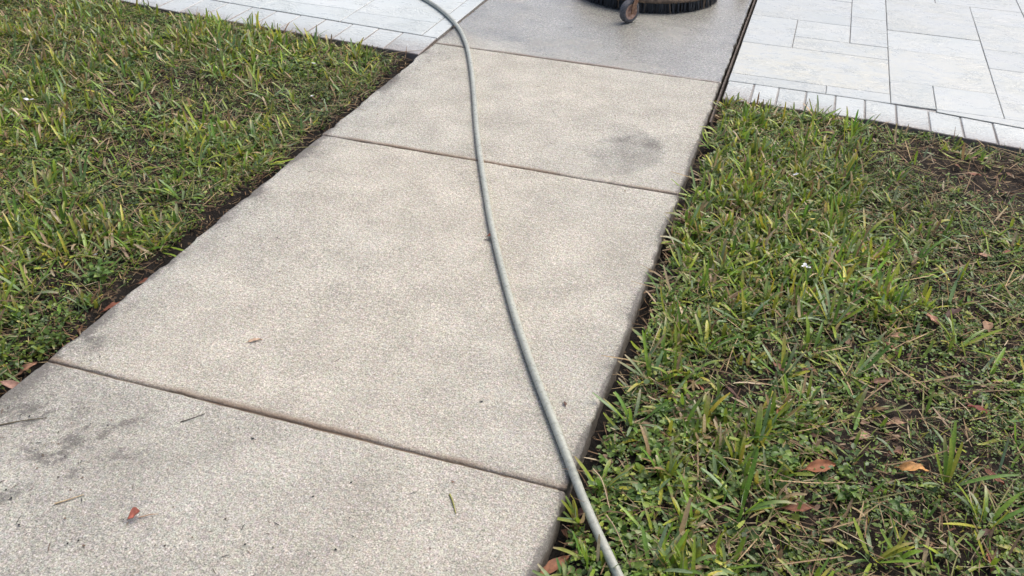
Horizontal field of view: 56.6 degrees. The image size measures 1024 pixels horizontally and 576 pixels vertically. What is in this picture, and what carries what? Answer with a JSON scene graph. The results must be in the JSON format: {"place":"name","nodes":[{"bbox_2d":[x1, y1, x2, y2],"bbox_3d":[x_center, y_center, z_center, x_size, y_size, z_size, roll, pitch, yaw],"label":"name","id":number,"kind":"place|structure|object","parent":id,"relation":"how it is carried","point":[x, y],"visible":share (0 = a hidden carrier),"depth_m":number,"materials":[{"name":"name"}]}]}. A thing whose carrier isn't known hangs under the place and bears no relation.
{"place":"outdoors","nodes":[
{"label":"outdoors","id":0,"kind":"place"},
{"bbox_2d":[94,0,486,64],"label":"driveway","id":1,"kind":"structure","parent":0,"point":[400,26],"depth_m":4.31,"materials":[{"name":"white stone"}]},
{"bbox_2d":[0,53,674,575],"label":"grit","id":2,"kind":"object","parent":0,"point":[174,421],"visible":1,"depth_m":1.84,"materials":[{"name":"grey stone"}]},
{"bbox_2d":[0,0,756,575],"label":"sidewalk","id":3,"kind":"structure","parent":0,"point":[352,248],"depth_m":2.26,"materials":[{"name":"concrete"}]},
{"bbox_2d":[0,417,46,425],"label":"twig","id":4,"kind":"object","parent":3,"relation":"on","point":[19,421],"visible":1,"depth_m":1.97,"materials":[{"name":"wood"}]},
{"bbox_2d":[54,494,83,503],"bbox_3d":[-0.834,0.398,1.790,0.052,0.004,0.004,-15,37,-25],"label":"straw","id":5,"kind":"object","parent":3,"relation":"on","point":[67,499],"visible":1,"depth_m":1.79,"materials":[{"name":"beige plant"}]},
{"bbox_2d":[128,507,139,518],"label":"fallen leaf","id":6,"kind":"object","parent":3,"relation":"on","point":[134,511],"visible":1,"depth_m":1.75,"materials":[{"name":"red plant"}]},
{"bbox_2d":[246,338,262,342],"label":"fallen leaf","id":7,"kind":"object","parent":3,"relation":"on","point":[253,339],"visible":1,"depth_m":2.23,"materials":[{"name":"beige plant"}]},
{"bbox_2d":[449,494,455,513],"bbox_3d":[-0.113,0.411,1.814,0.005,0.004,0.051,-8,34,-16],"label":"grass clipping","id":8,"kind":"object","parent":3,"relation":"on","point":[452,502],"depth_m":1.81,"materials":[{"name":"plant"}]},
{"bbox_2d":[423,0,623,575],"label":"hose","id":9,"kind":"object","parent":3,"relation":"on","point":[596,529],"visible":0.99,"depth_m":2.20,"materials":[{"name":"plastic"}]},
{"bbox_2d":[589,0,716,22],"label":"surface cleaner","id":10,"kind":"object","parent":3,"relation":"on","point":[629,11],"visible":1,"depth_m":4.51,"materials":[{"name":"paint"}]},
{"bbox_2d":[0,0,1023,575],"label":"ground","id":11,"kind":"structure","parent":0,"point":[190,236],"depth_m":2.42,"materials":[{"name":"green plant"}]},
{"bbox_2d":[0,380,18,388],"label":"fallen leaf","id":12,"kind":"object","parent":11,"relation":"on","point":[11,384],"visible":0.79,"depth_m":2.08,"materials":[{"name":"brown plant"}]},
{"bbox_2d":[0,193,35,228],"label":"grass tuft","id":13,"kind":"object","parent":11,"relation":"on","point":[9,208],"visible":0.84,"depth_m":2.65,"materials":[{"name":"green plant"}]},
{"bbox_2d":[16,362,37,376],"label":"fallen leaf","id":14,"kind":"object","parent":11,"relation":"on","point":[27,366],"visible":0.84,"depth_m":2.16,"materials":[{"name":"brown plant"}]},
{"bbox_2d":[0,259,57,294],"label":"grass tuft","id":15,"kind":"object","parent":11,"relation":"on","point":[25,280],"visible":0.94,"depth_m":2.38,"materials":[{"name":"green plant"}]},
{"bbox_2d":[41,78,74,103],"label":"grass tuft","id":16,"kind":"object","parent":11,"relation":"on","point":[61,90],"visible":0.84,"depth_m":3.41,"materials":[{"name":"green plant"}]},
{"bbox_2d":[33,118,86,154],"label":"grass tuft","id":17,"kind":"object","parent":11,"relation":"on","point":[61,137],"visible":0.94,"depth_m":3.14,"materials":[{"name":"green plant"}]},
{"bbox_2d":[57,145,102,185],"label":"grass tuft","id":18,"kind":"object","parent":11,"relation":"on","point":[80,170],"visible":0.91,"depth_m":2.92,"materials":[{"name":"green plant"}]},
{"bbox_2d":[74,294,90,306],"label":"broadleaf weed","id":19,"kind":"object","parent":11,"relation":"on","point":[87,302],"visible":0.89,"depth_m":2.36,"materials":[{"name":"green plant"}]},
{"bbox_2d":[81,258,113,282],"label":"broadleaf weed","id":20,"kind":"object","parent":11,"relation":"on","point":[90,275],"visible":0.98,"depth_m":2.45,"materials":[{"name":"green plant"}]},
{"bbox_2d":[87,26,113,39],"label":"grass tuft","id":21,"kind":"object","parent":11,"relation":"on","point":[98,31],"visible":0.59,"depth_m":3.98,"materials":[{"name":"green plant"}]},
{"bbox_2d":[100,301,119,312],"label":"fallen leaf","id":22,"kind":"object","parent":11,"relation":"on","point":[111,305],"visible":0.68,"depth_m":2.38,"materials":[{"name":"brown plant"}]},
{"bbox_2d":[150,175,202,200],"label":"grass tuft","id":23,"kind":"object","parent":11,"relation":"on","point":[171,190],"visible":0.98,"depth_m":2.82,"materials":[{"name":"green plant"}]},
{"bbox_2d":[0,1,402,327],"bbox_3d":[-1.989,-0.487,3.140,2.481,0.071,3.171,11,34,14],"label":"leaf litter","id":24,"kind":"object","parent":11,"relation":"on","point":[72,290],"visible":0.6,"depth_m":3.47,"materials":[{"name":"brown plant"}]},
{"bbox_2d":[0,0,403,388],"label":"lawn grass","id":25,"kind":"structure","parent":11,"relation":"on","point":[33,34],"depth_m":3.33,"materials":[{"name":"green plant"}]},
{"bbox_2d":[182,135,223,167],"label":"grass tuft","id":26,"kind":"object","parent":11,"relation":"on","point":[201,154],"visible":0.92,"depth_m":3.04,"materials":[{"name":"green plant"}]},
{"bbox_2d":[198,35,209,43],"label":"broadleaf weed","id":27,"kind":"object","parent":11,"relation":"on","point":[208,38],"visible":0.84,"depth_m":3.96,"materials":[{"name":"green plant"}]},
{"bbox_2d":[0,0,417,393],"bbox_3d":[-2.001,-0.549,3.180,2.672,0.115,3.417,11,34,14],"label":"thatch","id":28,"kind":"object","parent":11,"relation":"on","point":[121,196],"visible":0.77,"depth_m":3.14,"materials":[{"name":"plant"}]},
{"bbox_2d":[249,86,285,104],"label":"grass tuft","id":29,"kind":"object","parent":11,"relation":"on","point":[267,98],"visible":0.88,"depth_m":3.49,"materials":[{"name":"green plant"}]},
{"bbox_2d":[540,555,569,574],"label":"fallen leaf","id":30,"kind":"object","parent":11,"relation":"on","point":[551,566],"visible":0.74,"depth_m":1.72,"materials":[{"name":"brown plant"}]},
{"bbox_2d":[573,508,583,520],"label":"fallen leaf","id":31,"kind":"object","parent":11,"relation":"on","point":[580,511],"visible":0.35,"depth_m":1.82,"materials":[{"name":"brown plant"}]},
{"bbox_2d":[575,456,647,492],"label":"grass tuft","id":32,"kind":"object","parent":11,"relation":"on","point":[606,468],"visible":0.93,"depth_m":1.87,"materials":[{"name":"green plant"}]},
{"bbox_2d":[592,389,669,440],"bbox_3d":[0.251,0.255,2.014,0.158,0.083,0.138,3,33,1],"label":"grass tuft","id":33,"kind":"object","parent":11,"relation":"on","point":[609,405],"visible":0.91,"depth_m":2.02,"materials":[{"name":"green plant"}]},
{"bbox_2d":[588,523,692,575],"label":"grass tuft","id":34,"kind":"object","parent":11,"relation":"on","point":[667,550],"visible":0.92,"depth_m":1.72,"materials":[{"name":"green plant"}]},
{"bbox_2d":[632,428,669,460],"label":"broadleaf weed","id":35,"kind":"object","parent":11,"relation":"on","point":[653,443],"visible":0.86,"depth_m":1.94,"materials":[{"name":"green plant"}]},
{"bbox_2d":[618,330,687,402],"bbox_3d":[0.316,0.173,2.127,0.157,0.100,0.128,4,33,2],"label":"grass tuft","id":36,"kind":"object","parent":11,"relation":"on","point":[648,360],"visible":0.93,"depth_m":2.16,"materials":[{"name":"green plant"}]},
{"bbox_2d":[653,398,680,424],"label":"broadleaf weed","id":37,"kind":"object","parent":11,"relation":"on","point":[665,411],"visible":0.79,"depth_m":2.03,"materials":[{"name":"green plant"}]},
{"bbox_2d":[660,227,719,253],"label":"grass tuft","id":38,"kind":"object","parent":11,"relation":"on","point":[688,248],"visible":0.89,"depth_m":2.67,"materials":[{"name":"green plant"}]},
{"bbox_2d":[689,454,706,460],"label":"fallen leaf","id":39,"kind":"object","parent":11,"relation":"on","point":[696,456],"visible":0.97,"depth_m":1.95,"materials":[{"name":"brown plant"}]},
{"bbox_2d":[709,541,715,554],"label":"fallen leaf","id":40,"kind":"object","parent":11,"relation":"on","point":[712,545],"visible":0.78,"depth_m":1.75,"materials":[{"name":"brown plant"}]},
{"bbox_2d":[692,180,735,202],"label":"grass tuft","id":41,"kind":"object","parent":11,"relation":"on","point":[711,189],"visible":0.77,"depth_m":2.92,"materials":[{"name":"green plant"}]},
{"bbox_2d":[688,314,741,352],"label":"grass tuft","id":42,"kind":"object","parent":11,"relation":"on","point":[707,333],"visible":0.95,"depth_m":2.29,"materials":[{"name":"green plant"}]},
{"bbox_2d":[713,398,732,416],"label":"broadleaf weed","id":43,"kind":"object","parent":11,"relation":"on","point":[729,405],"visible":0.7,"depth_m":2.07,"materials":[{"name":"green plant"}]},
{"bbox_2d":[723,383,739,399],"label":"fallen leaf","id":44,"kind":"object","parent":11,"relation":"on","point":[732,391],"visible":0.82,"depth_m":2.12,"materials":[{"name":"brown plant"}]},
{"bbox_2d":[712,289,780,334],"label":"grass tuft","id":45,"kind":"object","parent":11,"relation":"on","point":[757,310],"visible":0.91,"depth_m":2.37,"materials":[{"name":"green plant"}]},
{"bbox_2d":[697,448,796,513],"bbox_3d":[0.456,0.365,1.820,0.190,0.134,0.160,11,34,14],"label":"grass tuft","id":46,"kind":"object","parent":11,"relation":"on","point":[760,506],"visible":0.94,"depth_m":1.83,"materials":[{"name":"green plant"}]},
{"bbox_2d":[722,404,784,448],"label":"grass tuft","id":47,"kind":"object","parent":11,"relation":"on","point":[759,421],"visible":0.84,"depth_m":2.00,"materials":[{"name":"green plant"}]},
{"bbox_2d":[769,358,783,371],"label":"fallen leaf","id":48,"kind":"object","parent":11,"relation":"on","point":[779,366],"visible":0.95,"depth_m":2.21,"materials":[{"name":"brown plant"}]},
{"bbox_2d":[765,438,798,469],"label":"broadleaf weed","id":49,"kind":"object","parent":11,"relation":"on","point":[787,454],"visible":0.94,"depth_m":1.94,"materials":[{"name":"green plant"}]},
{"bbox_2d":[753,333,819,394],"bbox_3d":[0.640,0.174,2.178,0.165,0.076,0.104,22,38,28],"label":"grass tuft","id":50,"kind":"object","parent":11,"relation":"on","point":[784,357],"visible":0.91,"depth_m":2.19,"materials":[{"name":"green plant"}]},
{"bbox_2d":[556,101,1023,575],"bbox_3d":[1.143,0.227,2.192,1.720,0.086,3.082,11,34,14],"label":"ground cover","id":51,"kind":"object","parent":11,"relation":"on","point":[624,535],"visible":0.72,"depth_m":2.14,"materials":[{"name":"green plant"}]},
{"bbox_2d":[592,468,609,507],"bbox_3d":[0.175,0.385,1.836,0.007,0.021,0.093,-8,34,-15],"label":"straw","id":52,"kind":"object","parent":51,"relation":"on","point":[593,469],"visible":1,"depth_m":1.83,"materials":[{"name":"beige plant"}]},
{"bbox_2d":[606,515,626,553],"bbox_3d":[0.192,0.450,1.738,0.003,0.019,0.087,-11,35,-20],"label":"straw","id":53,"kind":"object","parent":51,"relation":"on","point":[616,531],"visible":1,"depth_m":1.74,"materials":[{"name":"plant"}]},
{"bbox_2d":[890,332,909,336],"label":"fallen leaf","id":54,"kind":"object","parent":51,"relation":"on","point":[895,334],"visible":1,"depth_m":2.35,"materials":[{"name":"brown plant"}]},
{"bbox_2d":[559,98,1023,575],"bbox_3d":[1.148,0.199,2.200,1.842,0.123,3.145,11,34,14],"label":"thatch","id":55,"kind":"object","parent":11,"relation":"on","point":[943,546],"visible":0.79,"depth_m":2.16,"materials":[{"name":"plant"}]},
{"bbox_2d":[561,135,1023,575],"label":"leaf litter","id":56,"kind":"object","parent":11,"relation":"on","point":[817,506],"visible":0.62,"depth_m":2.12,"materials":[{"name":"brown plant"}]},
{"bbox_2d":[776,502,814,511],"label":"fallen leaf","id":57,"kind":"object","parent":11,"relation":"on","point":[793,507],"visible":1,"depth_m":1.83,"materials":[{"name":"brown plant"}]},
{"bbox_2d":[801,459,835,471],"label":"fallen leaf","id":58,"kind":"object","parent":11,"relation":"on","point":[818,463],"visible":1,"depth_m":1.93,"materials":[{"name":"brown plant"}]},
{"bbox_2d":[797,279,869,337],"bbox_3d":[0.779,0.034,2.351,0.152,0.132,0.172,28,41,34],"label":"grass tuft","id":59,"kind":"object","parent":11,"relation":"on","point":[848,309],"visible":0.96,"depth_m":2.38,"materials":[{"name":"green plant"}]},
{"bbox_2d":[830,484,869,502],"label":"broadleaf weed","id":60,"kind":"object","parent":11,"relation":"on","point":[849,492],"visible":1,"depth_m":1.86,"materials":[{"name":"green plant"}]},
{"bbox_2d":[838,312,863,319],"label":"fallen leaf","id":61,"kind":"object","parent":11,"relation":"on","point":[860,316],"visible":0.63,"depth_m":2.41,"materials":[{"name":"brown plant"}]},
{"bbox_2d":[812,343,891,389],"bbox_3d":[0.770,0.169,2.188,0.185,0.087,0.161,11,34,14],"label":"grass tuft","id":62,"kind":"object","parent":11,"relation":"on","point":[869,365],"visible":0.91,"depth_m":2.22,"materials":[{"name":"green plant"}]},
{"bbox_2d":[859,431,870,439],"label":"fallen leaf","id":63,"kind":"object","parent":11,"relation":"on","point":[864,435],"visible":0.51,"depth_m":2.05,"materials":[{"name":"brown plant"}]},
{"bbox_2d":[870,377,893,382],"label":"fallen leaf","id":64,"kind":"object","parent":11,"relation":"on","point":[881,379],"visible":0.99,"depth_m":2.20,"materials":[{"name":"brown plant"}]},
{"bbox_2d":[846,516,923,575],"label":"grass tuft","id":65,"kind":"object","parent":11,"relation":"on","point":[887,553],"visible":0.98,"depth_m":1.74,"materials":[{"name":"green plant"}]},
{"bbox_2d":[885,419,906,424],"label":"fallen leaf","id":66,"kind":"object","parent":11,"relation":"on","point":[897,421],"visible":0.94,"depth_m":2.07,"materials":[{"name":"brown plant"}]},
{"bbox_2d":[893,449,907,455],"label":"fallen leaf","id":67,"kind":"object","parent":11,"relation":"on","point":[898,451],"visible":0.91,"depth_m":2.00,"materials":[{"name":"brown plant"}]},
{"bbox_2d":[888,495,915,521],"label":"broadleaf weed","id":68,"kind":"object","parent":11,"relation":"on","point":[904,509],"visible":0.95,"depth_m":1.84,"materials":[{"name":"green plant"}]},
{"bbox_2d":[894,461,929,471],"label":"fallen leaf","id":69,"kind":"object","parent":11,"relation":"on","point":[910,466],"visible":1,"depth_m":1.93,"materials":[{"name":"plant"}]},
{"bbox_2d":[896,235,947,263],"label":"grass tuft","id":70,"kind":"object","parent":11,"relation":"on","point":[923,249],"visible":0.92,"depth_m":2.68,"materials":[{"name":"green plant"}]},
{"bbox_2d":[913,390,938,394],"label":"fallen leaf","id":71,"kind":"object","parent":11,"relation":"on","point":[921,391],"visible":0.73,"depth_m":2.17,"materials":[{"name":"brown plant"}]},
{"bbox_2d":[919,309,938,324],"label":"fallen leaf","id":72,"kind":"object","parent":11,"relation":"on","point":[933,318],"visible":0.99,"depth_m":2.39,"materials":[{"name":"brown plant"}]},
{"bbox_2d":[943,307,961,319],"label":"fallen leaf","id":73,"kind":"object","parent":11,"relation":"on","point":[953,311],"visible":0.97,"depth_m":2.42,"materials":[{"name":"brown plant"}]},
{"bbox_2d":[920,422,1019,491],"bbox_3d":[0.900,0.368,1.880,0.160,0.103,0.162,26,40,32],"label":"grass tuft","id":74,"kind":"object","parent":11,"relation":"on","point":[949,464],"visible":0.98,"depth_m":1.92,"materials":[{"name":"green plant"}]},
{"bbox_2d":[936,309,1003,356],"bbox_3d":[1.115,0.112,2.310,0.158,0.078,0.133,26,40,32],"label":"grass tuft","id":75,"kind":"object","parent":11,"relation":"on","point":[972,336],"visible":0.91,"depth_m":2.33,"materials":[{"name":"green plant"}]},
{"bbox_2d":[967,404,990,414],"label":"fallen leaf","id":76,"kind":"object","parent":11,"relation":"on","point":[977,407],"visible":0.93,"depth_m":2.10,"materials":[{"name":"brown plant"}]},
{"bbox_2d":[972,253,993,257],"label":"fallen leaf","id":77,"kind":"object","parent":11,"relation":"on","point":[984,254],"visible":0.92,"depth_m":2.71,"materials":[{"name":"brown plant"}]},
{"bbox_2d":[943,481,1023,539],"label":"grass tuft","id":78,"kind":"object","parent":11,"relation":"on","point":[1003,508],"visible":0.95,"depth_m":1.83,"materials":[{"name":"green plant"}]},
{"bbox_2d":[982,528,991,535],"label":"fallen leaf","id":79,"kind":"object","parent":11,"relation":"on","point":[987,531],"visible":0.56,"depth_m":1.80,"materials":[{"name":"brown plant"}]},
{"bbox_2d":[982,321,992,332],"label":"fallen leaf","id":80,"kind":"object","parent":11,"relation":"on","point":[986,325],"visible":0.84,"depth_m":2.40,"materials":[{"name":"brown plant"}]},
{"bbox_2d":[986,548,993,572],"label":"fallen leaf","id":81,"kind":"object","parent":11,"relation":"on","point":[990,560],"visible":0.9,"depth_m":1.75,"materials":[{"name":"brown plant"}]},
{"bbox_2d":[984,468,1006,487],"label":"fallen leaf","id":82,"kind":"object","parent":11,"relation":"on","point":[993,473],"visible":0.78,"depth_m":1.94,"materials":[{"name":"brown plant"}]},
{"bbox_2d":[1013,486,1023,500],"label":"broadleaf weed","id":83,"kind":"object","parent":11,"relation":"on","point":[1016,489],"visible":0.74,"depth_m":1.90,"materials":[{"name":"green plant"}]},
{"bbox_2d":[721,0,1023,157],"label":"driveway","id":84,"kind":"structure","parent":0,"point":[945,68],"depth_m":4.01,"materials":[{"name":"white stone"}]}
]}

